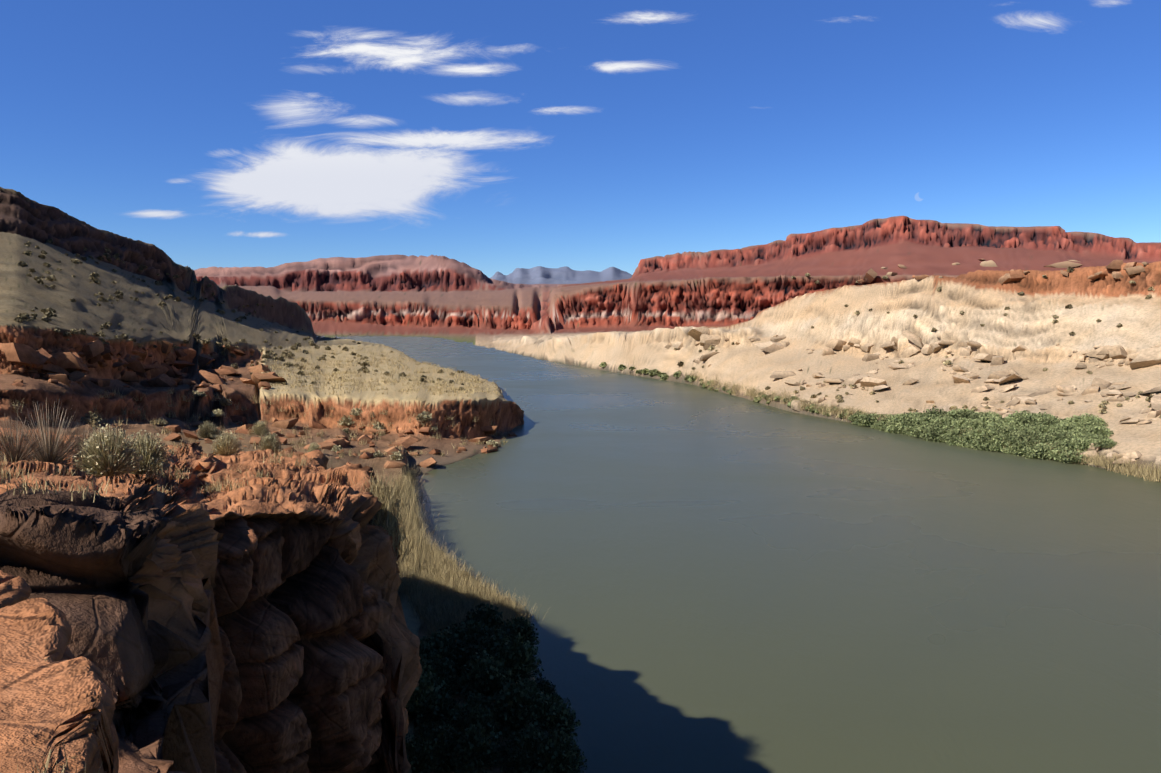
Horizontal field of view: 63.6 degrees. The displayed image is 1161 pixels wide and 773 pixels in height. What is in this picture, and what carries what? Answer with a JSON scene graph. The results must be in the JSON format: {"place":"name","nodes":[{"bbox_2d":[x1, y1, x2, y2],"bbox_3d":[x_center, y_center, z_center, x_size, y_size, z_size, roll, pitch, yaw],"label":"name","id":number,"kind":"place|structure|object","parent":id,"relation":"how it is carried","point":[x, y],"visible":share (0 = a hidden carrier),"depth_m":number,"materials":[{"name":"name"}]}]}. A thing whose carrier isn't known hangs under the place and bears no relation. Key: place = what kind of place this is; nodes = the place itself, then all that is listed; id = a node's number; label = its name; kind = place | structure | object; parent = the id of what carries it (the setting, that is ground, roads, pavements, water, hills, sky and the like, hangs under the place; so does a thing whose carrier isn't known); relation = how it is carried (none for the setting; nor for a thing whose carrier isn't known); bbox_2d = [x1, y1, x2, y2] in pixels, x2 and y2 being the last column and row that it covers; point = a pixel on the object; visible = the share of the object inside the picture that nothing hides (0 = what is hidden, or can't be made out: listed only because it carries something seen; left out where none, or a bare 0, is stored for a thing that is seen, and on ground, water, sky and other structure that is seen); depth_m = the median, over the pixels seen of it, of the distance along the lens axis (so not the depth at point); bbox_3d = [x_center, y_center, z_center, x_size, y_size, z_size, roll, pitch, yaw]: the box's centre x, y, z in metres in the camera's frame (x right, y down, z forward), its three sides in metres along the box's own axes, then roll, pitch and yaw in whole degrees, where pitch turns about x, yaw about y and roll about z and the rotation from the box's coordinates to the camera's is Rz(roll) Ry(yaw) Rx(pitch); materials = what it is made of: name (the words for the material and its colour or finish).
{"place":"outdoors","nodes":[
{"label":"outdoors","id":0,"kind":"place"},
{"bbox_2d":[0,187,1160,772],"bbox_3d":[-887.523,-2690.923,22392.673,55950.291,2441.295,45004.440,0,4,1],"label":"terrain","id":1,"kind":"structure","parent":0,"point":[262,623],"depth_m":116.52,"materials":[{"name":"brown stone"}]},
{"bbox_2d":[0,397,352,772],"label":"shrubs","id":2,"kind":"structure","parent":1,"relation":"on","point":[108,455],"depth_m":22.05,"materials":[{"name":"green plant"}]},
{"bbox_2d":[0,340,516,472],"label":"boulders","id":3,"kind":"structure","parent":1,"relation":"on","point":[66,367],"depth_m":105.49,"materials":[{"name":"brown stone"}]},
{"bbox_2d":[14,238,507,460],"bbox_3d":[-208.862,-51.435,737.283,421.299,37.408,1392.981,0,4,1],"label":"bank shrubs","id":4,"kind":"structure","parent":1,"relation":"on","point":[50,311],"depth_m":120.03,"materials":[{"name":"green plant"}]},
{"bbox_2d":[259,345,507,396],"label":"dry grass","id":5,"kind":"structure","parent":1,"relation":"on","point":[452,388],"depth_m":167.34,"materials":[{"name":"beige plant"}]},
{"bbox_2d":[346,458,548,639],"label":"reeds","id":6,"kind":"object","parent":1,"relation":"on","point":[441,588],"visible":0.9,"depth_m":45.87,"materials":[{"name":"beige plant"}]},
{"bbox_2d":[405,603,586,772],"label":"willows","id":7,"kind":"object","parent":1,"relation":"on","point":[479,657],"visible":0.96,"depth_m":31.11,"materials":[{"name":"green plant"}]},
{"bbox_2d":[599,362,1118,463],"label":"tamarisk","id":8,"kind":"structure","parent":1,"relation":"on","point":[1074,433],"depth_m":114.94,"materials":[{"name":"green plant"}]},
{"bbox_2d":[665,259,1160,463],"bbox_3d":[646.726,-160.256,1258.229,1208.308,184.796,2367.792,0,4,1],"label":"rocks","id":9,"kind":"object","parent":1,"relation":"on","point":[1147,357],"depth_m":157.58,"materials":[{"name":"beige stone"}]},
{"bbox_2d":[674,267,1160,417],"bbox_3d":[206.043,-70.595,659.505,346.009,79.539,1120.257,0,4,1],"label":"shrubs","id":10,"kind":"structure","parent":1,"relation":"on","point":[946,362],"depth_m":156.97,"materials":[{"name":"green plant"}]},
{"bbox_2d":[680,367,1160,481],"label":"reeds","id":11,"kind":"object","parent":1,"relation":"on","point":[1149,472],"depth_m":139.67,"materials":[{"name":"beige plant"}]},
{"bbox_2d":[0,0,1160,277],"label":"sky","id":12,"kind":"structure","parent":0,"point":[489,136],"materials":[{"name":"blue"}]},
{"bbox_2d":[317,336,1160,772],"bbox_3d":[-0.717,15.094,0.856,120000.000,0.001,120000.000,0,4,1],"label":"river water","id":13,"kind":"structure","parent":0,"point":[707,580],"depth_m":55.41,"materials":[{"name":"green liquid"}]}
]}

